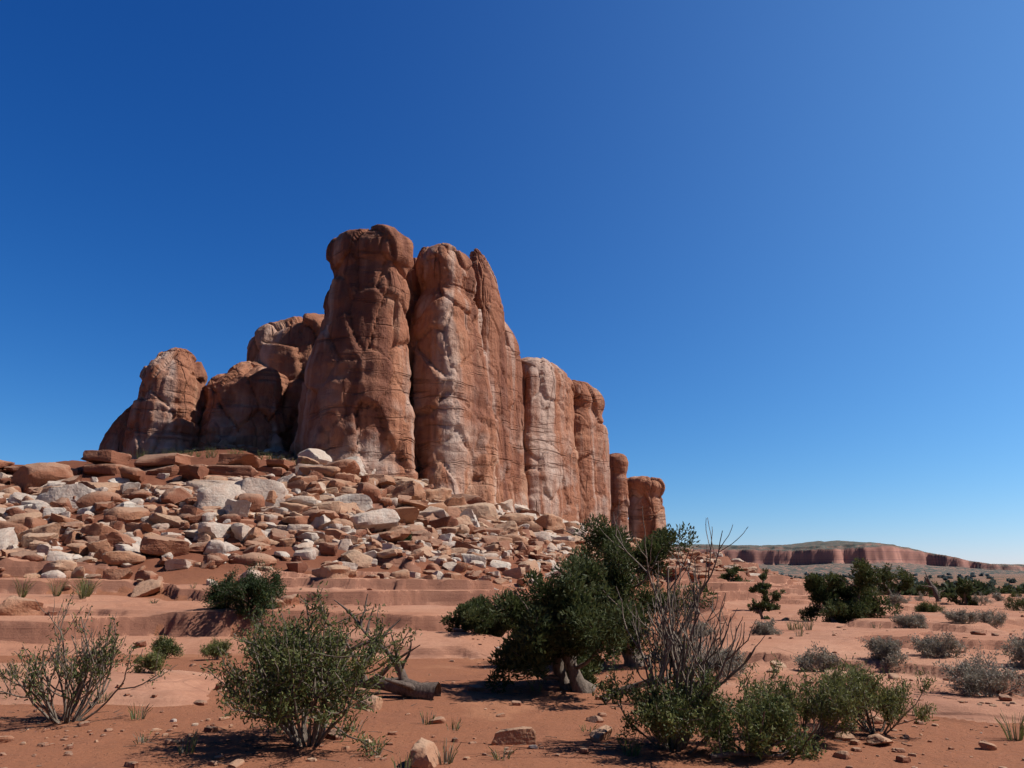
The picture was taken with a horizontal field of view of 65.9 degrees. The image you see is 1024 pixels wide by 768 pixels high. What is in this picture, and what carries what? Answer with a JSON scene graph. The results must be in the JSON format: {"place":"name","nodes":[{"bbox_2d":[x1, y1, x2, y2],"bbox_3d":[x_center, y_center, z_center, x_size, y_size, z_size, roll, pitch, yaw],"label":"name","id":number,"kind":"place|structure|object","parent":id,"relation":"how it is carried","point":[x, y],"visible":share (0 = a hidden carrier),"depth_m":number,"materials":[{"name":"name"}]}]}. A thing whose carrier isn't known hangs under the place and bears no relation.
{"place":"outdoors","nodes":[
{"label":"outdoors","id":0,"kind":"place"},
{"bbox_2d":[7,661,27,673],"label":"grass","id":1,"kind":"structure","parent":0,"point":[16,668],"depth_m":11.36,"materials":[{"name":"green plant"}]},
{"bbox_2d":[12,574,100,598],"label":"ledge grass","id":2,"kind":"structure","parent":0,"point":[90,589],"depth_m":20.42,"materials":[{"name":"green plant"}]},
{"bbox_2d":[128,701,152,719],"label":"dry grass","id":3,"kind":"structure","parent":0,"point":[135,713],"depth_m":8.69,"materials":[{"name":"green plant"}]},
{"bbox_2d":[195,446,217,457],"bbox_3d":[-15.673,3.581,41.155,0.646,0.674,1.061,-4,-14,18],"label":"ledge grass","id":4,"kind":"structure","parent":0,"point":[213,454],"depth_m":41.10,"materials":[{"name":"green plant"}]},
{"bbox_2d":[346,715,367,731],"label":"dry grass","id":5,"kind":"structure","parent":0,"point":[357,727],"depth_m":7.99,"materials":[{"name":"green plant"}]},
{"bbox_2d":[446,717,462,730],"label":"dry grass","id":6,"kind":"structure","parent":0,"point":[458,726],"depth_m":8.12,"materials":[{"name":"green plant"}]},
{"bbox_2d":[486,745,516,759],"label":"dry grass","id":7,"kind":"structure","parent":0,"point":[495,756],"depth_m":6.79,"materials":[{"name":"green plant"}]},
{"bbox_2d":[0,447,1023,767],"bbox_3d":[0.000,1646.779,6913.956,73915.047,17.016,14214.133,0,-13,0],"label":"terrain","id":8,"kind":"structure","parent":0,"point":[424,605],"depth_m":11.41,"materials":[{"name":"brown sand"}]},
{"bbox_2d":[35,599,116,720],"bbox_3d":[-4.885,3.047,8.700,0.769,1.354,0.805,0,-13,0],"label":"bare shrub","id":9,"kind":"object","parent":8,"relation":"on","point":[75,704],"visible":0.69,"depth_m":8.72,"materials":[{"name":"grey plant"}]},
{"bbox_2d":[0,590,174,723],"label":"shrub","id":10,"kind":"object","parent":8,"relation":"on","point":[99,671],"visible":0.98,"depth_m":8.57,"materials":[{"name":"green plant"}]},
{"bbox_2d":[94,692,112,703],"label":"dry grass","id":11,"kind":"structure","parent":8,"relation":"on","point":[105,697],"depth_m":9.62,"materials":[{"name":"green plant"}]},
{"bbox_2d":[133,732,159,743],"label":"dry grass","id":12,"kind":"structure","parent":8,"relation":"on","point":[142,739],"depth_m":7.38,"materials":[{"name":"green plant"}]},
{"bbox_2d":[129,650,169,672],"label":"shrub","id":13,"kind":"object","parent":8,"relation":"on","point":[146,660],"visible":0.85,"depth_m":11.74,"materials":[{"name":"green plant"}]},
{"bbox_2d":[148,631,184,657],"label":"shrub","id":14,"kind":"object","parent":8,"relation":"on","point":[165,644],"visible":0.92,"depth_m":15.17,"materials":[{"name":"green plant"}]},
{"bbox_2d":[173,729,200,754],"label":"dry grass","id":15,"kind":"structure","parent":8,"relation":"on","point":[194,745],"depth_m":6.97,"materials":[{"name":"green plant"}]},
{"bbox_2d":[199,636,233,659],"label":"shrub","id":16,"kind":"object","parent":8,"relation":"on","point":[211,647],"visible":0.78,"depth_m":14.75,"materials":[{"name":"green plant"}]},
{"bbox_2d":[201,556,289,620],"bbox_3d":[-6.258,4.765,18.333,2.004,1.539,2.367,0,-13,0],"label":"dark green shrub","id":17,"kind":"object","parent":8,"relation":"on","point":[250,591],"visible":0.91,"depth_m":17.95,"materials":[{"name":"green plant"}]},
{"bbox_2d":[274,720,294,733],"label":"dry grass","id":18,"kind":"structure","parent":8,"relation":"on","point":[279,732],"depth_m":7.76,"materials":[{"name":"green plant"}]},
{"bbox_2d":[199,576,421,760],"bbox_3d":[-1.863,2.621,7.482,2.033,1.566,2.050,7,-15,-27],"label":"shrub","id":19,"kind":"object","parent":8,"relation":"on","point":[281,685],"visible":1,"depth_m":7.13,"materials":[{"name":"green plant"}]},
{"bbox_2d":[303,619,440,699],"bbox_3d":[-1.871,3.619,10.319,1.970,1.021,0.876,-7,-15,28],"label":"dead log","id":20,"kind":"object","parent":8,"relation":"on","point":[401,684],"visible":0.43,"depth_m":10.04,"materials":[{"name":"grey wood"}]},
{"bbox_2d":[334,594,411,677],"bbox_3d":[-1.868,3.509,10.755,1.459,1.258,0.197,-9,-16,33],"label":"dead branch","id":21,"kind":"object","parent":8,"relation":"on","point":[386,652],"visible":0.55,"depth_m":10.81,"materials":[{"name":"grey wood"}]},
{"bbox_2d":[360,734,390,756],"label":"grass","id":22,"kind":"structure","parent":8,"relation":"on","point":[379,753],"depth_m":6.92,"materials":[{"name":"green plant"}]},
{"bbox_2d":[98,224,666,538],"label":"rock formation","id":23,"kind":"object","parent":8,"relation":"on","point":[396,359],"visible":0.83,"depth_m":56.01,"materials":[{"name":"brown stone"}]},
{"bbox_2d":[0,440,799,590],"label":"talus boulders","id":24,"kind":"object","parent":8,"relation":"on","point":[334,500],"visible":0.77,"depth_m":32.49,"materials":[{"name":"brown stone"}]},
{"bbox_2d":[391,750,414,767],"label":"dry grass","id":25,"kind":"structure","parent":8,"relation":"on","point":[407,765],"depth_m":6.32,"materials":[{"name":"green plant"}]},
{"bbox_2d":[403,531,411,540],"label":"hill shrub","id":26,"kind":"object","parent":8,"relation":"on","point":[409,537],"visible":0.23,"depth_m":32.27,"materials":[{"name":"green plant"}]},
{"bbox_2d":[420,712,436,724],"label":"dry grass","id":27,"kind":"structure","parent":8,"relation":"on","point":[429,723],"depth_m":8.41,"materials":[{"name":"green plant"}]},
{"bbox_2d":[438,738,460,764],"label":"dry grass","id":28,"kind":"structure","parent":8,"relation":"on","point":[450,759],"depth_m":6.66,"materials":[{"name":"green plant"}]},
{"bbox_2d":[439,594,522,636],"bbox_3d":[-0.489,5.009,16.731,1.830,1.094,2.110,6,-15,-22],"label":"juniper","id":29,"kind":"object","parent":8,"relation":"on","point":[476,615],"visible":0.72,"depth_m":16.15,"materials":[{"name":"green plant"}]},
{"bbox_2d":[0,607,1011,765],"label":"twig litter","id":30,"kind":"object","parent":8,"relation":"on","point":[738,737],"visible":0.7,"depth_m":7.65,"materials":[{"name":"brown wood"}]},
{"bbox_2d":[0,546,1023,767],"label":"loose stones","id":31,"kind":"object","parent":8,"relation":"on","point":[426,755],"visible":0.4,"depth_m":8.47,"materials":[{"name":"brown stone"}]},
{"bbox_2d":[525,679,542,691],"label":"dry grass","id":32,"kind":"structure","parent":8,"relation":"on","point":[540,687],"depth_m":10.51,"materials":[{"name":"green plant"}]},
{"bbox_2d":[484,550,652,693],"bbox_3d":[0.674,3.379,10.658,2.089,2.279,2.701,0,-13,0],"label":"juniper","id":33,"kind":"object","parent":8,"relation":"on","point":[563,635],"visible":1,"depth_m":10.32,"materials":[{"name":"green plant"}]},
{"bbox_2d":[558,513,716,666],"bbox_3d":[2.226,3.851,13.844,3.601,3.124,2.549,5,-14,-20],"label":"juniper","id":34,"kind":"object","parent":8,"relation":"on","point":[619,564],"visible":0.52,"depth_m":13.67,"materials":[{"name":"green plant"}]},
{"bbox_2d":[600,637,707,703],"bbox_3d":[1.846,3.482,9.871,1.509,0.956,0.363,4,-14,-17],"label":"dead log","id":35,"kind":"object","parent":8,"relation":"on","point":[639,683],"visible":0.3,"depth_m":9.73,"materials":[{"name":"brown wood"}]},
{"bbox_2d":[592,643,740,752],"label":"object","id":36,"kind":"object","parent":8,"relation":"on","point":[664,712],"visible":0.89,"depth_m":7.00,"materials":[{"name":"green plant"}]},
{"bbox_2d":[599,500,767,748],"bbox_3d":[1.629,2.234,7.439,1.246,2.346,1.680,5,-14,-19],"label":"tall bare shrub","id":37,"kind":"object","parent":8,"relation":"on","point":[669,636],"visible":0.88,"depth_m":7.43,"materials":[{"name":"grey plant"}]},
{"bbox_2d":[688,620,721,638],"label":"sagebrush","id":38,"kind":"object","parent":8,"relation":"on","point":[707,630],"visible":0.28,"depth_m":19.15,"materials":[{"name":"grey plant"}]},
{"bbox_2d":[703,647,750,678],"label":"sagebrush","id":39,"kind":"object","parent":8,"relation":"on","point":[717,666],"visible":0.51,"depth_m":10.78,"materials":[{"name":"grey plant"}]},
{"bbox_2d":[717,566,749,581],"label":"bush","id":40,"kind":"object","parent":8,"relation":"on","point":[732,573],"visible":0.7,"depth_m":43.03,"materials":[{"name":"green plant"}]},
{"bbox_2d":[694,683,826,761],"bbox_3d":[2.167,3.068,7.049,1.144,0.802,1.046,-8,-15,29],"label":"shrub","id":41,"kind":"object","parent":8,"relation":"on","point":[780,726],"visible":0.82,"depth_m":6.88,"materials":[{"name":"green plant"}]},
{"bbox_2d":[747,598,773,619],"bbox_3d":[7.352,6.758,23.349,0.720,0.854,0.529,0,-13,0],"label":"tree","id":42,"kind":"object","parent":8,"relation":"on","point":[759,607],"visible":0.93,"depth_m":23.29,"materials":[{"name":"green plant"}]},
{"bbox_2d":[709,710,819,759],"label":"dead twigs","id":43,"kind":"object","parent":8,"relation":"on","point":[741,752],"visible":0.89,"depth_m":6.81,"materials":[{"name":"brown wood"}]},
{"bbox_2d":[748,617,783,635],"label":"sagebrush","id":44,"kind":"object","parent":8,"relation":"on","point":[761,628],"visible":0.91,"depth_m":15.75,"materials":[{"name":"grey plant"}]},
{"bbox_2d":[748,568,785,609],"bbox_3d":[9.423,7.580,29.111,1.333,1.569,0.794,-11,-17,38],"label":"tree","id":45,"kind":"object","parent":8,"relation":"on","point":[762,587],"visible":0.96,"depth_m":28.99,"materials":[{"name":"green plant"}]},
{"bbox_2d":[719,651,883,742],"bbox_3d":[2.686,3.063,7.677,1.399,0.845,1.196,5,-14,-22],"label":"shrub","id":46,"kind":"object","parent":8,"relation":"on","point":[833,708],"visible":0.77,"depth_m":7.58,"materials":[{"name":"green plant"}]},
{"bbox_2d":[790,641,841,671],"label":"sagebrush","id":47,"kind":"object","parent":8,"relation":"on","point":[805,662],"visible":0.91,"depth_m":11.52,"materials":[{"name":"grey plant"}]},
{"bbox_2d":[670,540,1023,573],"bbox_3d":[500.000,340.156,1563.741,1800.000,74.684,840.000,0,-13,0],"label":"distant mesa","id":48,"kind":"structure","parent":8,"relation":"on","point":[836,556],"depth_m":1460.88,"materials":[{"name":"brown stone"}]},
{"bbox_2d":[798,557,902,622],"bbox_3d":[9.189,5.956,21.963,3.063,2.222,2.154,5,-14,-19],"label":"juniper","id":49,"kind":"object","parent":8,"relation":"on","point":[831,593],"visible":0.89,"depth_m":21.72,"materials":[{"name":"green plant"}]},
{"bbox_2d":[813,653,938,734],"bbox_3d":[3.651,3.236,8.205,1.178,0.751,1.211,0,-13,0],"label":"shrub","id":50,"kind":"object","parent":8,"relation":"on","point":[888,703],"visible":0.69,"depth_m":7.91,"materials":[{"name":"green plant"}]},
{"bbox_2d":[856,635,911,670],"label":"sagebrush","id":51,"kind":"object","parent":8,"relation":"on","point":[880,649],"visible":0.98,"depth_m":11.95,"materials":[{"name":"grey plant"}]},
{"bbox_2d":[873,562,915,595],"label":"juniper","id":52,"kind":"object","parent":8,"relation":"on","point":[904,577],"visible":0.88,"depth_m":44.26,"materials":[{"name":"green plant"}]},
{"bbox_2d":[884,592,907,605],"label":"sagebrush","id":53,"kind":"object","parent":8,"relation":"on","point":[896,599],"visible":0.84,"depth_m":28.90,"materials":[{"name":"grey plant"}]},
{"bbox_2d":[780,572,1023,597],"bbox_3d":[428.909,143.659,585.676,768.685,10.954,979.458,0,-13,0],"label":"junipers","id":54,"kind":"object","parent":8,"relation":"on","point":[947,586],"visible":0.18,"depth_m":262.78,"materials":[{"name":"green plant"}]},
{"bbox_2d":[889,611,929,628],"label":"sagebrush","id":55,"kind":"object","parent":8,"relation":"on","point":[913,621],"visible":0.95,"depth_m":16.70,"materials":[{"name":"grey plant"}]},
{"bbox_2d":[906,592,923,600],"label":"scrub","id":56,"kind":"object","parent":8,"relation":"on","point":[919,598],"visible":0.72,"depth_m":35.86,"materials":[{"name":"grey plant"}]},
{"bbox_2d":[909,700,929,715],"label":"grass","id":57,"kind":"structure","parent":8,"relation":"on","point":[914,710],"depth_m":8.92,"materials":[{"name":"green plant"}]},
{"bbox_2d":[915,581,938,596],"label":"juniper","id":58,"kind":"object","parent":8,"relation":"on","point":[922,589],"visible":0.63,"depth_m":72.60,"materials":[{"name":"green plant"}]},
{"bbox_2d":[912,599,945,612],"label":"scrub","id":59,"kind":"object","parent":8,"relation":"on","point":[924,606],"visible":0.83,"depth_m":26.52,"materials":[{"name":"green plant"}]},
{"bbox_2d":[921,570,943,601],"bbox_3d":[18.769,9.037,35.262,0.791,1.506,0.879,12,-18,-41],"label":"dead snag","id":60,"kind":"object","parent":8,"relation":"on","point":[934,590],"visible":0.93,"depth_m":35.07,"materials":[{"name":"grey wood"}]},
{"bbox_2d":[905,630,969,658],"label":"sagebrush","id":61,"kind":"object","parent":8,"relation":"on","point":[933,646],"visible":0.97,"depth_m":12.22,"materials":[{"name":"grey plant"}]},
{"bbox_2d":[938,577,978,605],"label":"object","id":62,"kind":"object","parent":8,"relation":"on","point":[963,591],"visible":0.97,"depth_m":32.55,"materials":[{"name":"green plant"}]},
{"bbox_2d":[940,607,982,623],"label":"sagebrush","id":63,"kind":"object","parent":8,"relation":"on","point":[962,616],"visible":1,"depth_m":19.09,"materials":[{"name":"grey plant"}]},
{"bbox_2d":[933,641,1023,697],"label":"sagebrush","id":64,"kind":"object","parent":8,"relation":"on","point":[972,677],"visible":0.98,"depth_m":9.88,"materials":[{"name":"grey plant"}]},
{"bbox_2d":[971,591,992,605],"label":"scrub","id":65,"kind":"object","parent":8,"relation":"on","point":[984,602],"visible":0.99,"depth_m":32.02,"materials":[{"name":"grey plant"}]},
{"bbox_2d":[969,606,1006,627],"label":"sagebrush","id":66,"kind":"object","parent":8,"relation":"on","point":[997,619],"visible":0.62,"depth_m":20.10,"materials":[{"name":"grey plant"}]},
{"bbox_2d":[991,591,1005,600],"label":"scrub","id":67,"kind":"object","parent":8,"relation":"on","point":[997,597],"visible":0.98,"depth_m":38.43,"materials":[{"name":"grey plant"}]},
{"bbox_2d":[996,585,1022,593],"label":"bush","id":68,"kind":"object","parent":8,"relation":"on","point":[1004,590],"visible":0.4,"depth_m":67.84,"materials":[{"name":"green plant"}]},
{"bbox_2d":[996,631,1023,668],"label":"sagebrush","id":69,"kind":"object","parent":8,"relation":"on","point":[1018,649],"visible":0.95,"depth_m":11.17,"materials":[{"name":"grey plant"}]},
{"bbox_2d":[1003,595,1023,610],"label":"scrub","id":70,"kind":"object","parent":8,"relation":"on","point":[1019,603],"visible":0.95,"depth_m":29.06,"materials":[{"name":"green plant"}]},
{"bbox_2d":[1011,592,1022,596],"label":"scrub","id":71,"kind":"object","parent":8,"relation":"on","point":[1013,594],"visible":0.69,"depth_m":43.00,"materials":[{"name":"green plant"}]},
{"bbox_2d":[0,0,1023,563],"label":"sky","id":72,"kind":"structure","parent":0,"point":[780,243],"materials":[{"name":"blue"}]},
{"bbox_2d":[579,723,596,731],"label":"dry grass","id":73,"kind":"structure","parent":0,"point":[585,728],"depth_m":8.09,"materials":[{"name":"green plant"}]},
{"bbox_2d":[617,732,645,755],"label":"grass","id":74,"kind":"structure","parent":0,"point":[636,750],"depth_m":7.00,"materials":[{"name":"green plant"}]},
{"bbox_2d":[784,617,815,629],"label":"grass","id":75,"kind":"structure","parent":0,"point":[806,626],"depth_m":18.19,"materials":[{"name":"beige plant"}]},
{"bbox_2d":[994,709,1023,740],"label":"yellow grass","id":76,"kind":"structure","parent":0,"point":[1021,731],"depth_m":7.68,"materials":[{"name":"green plant"}]}
]}

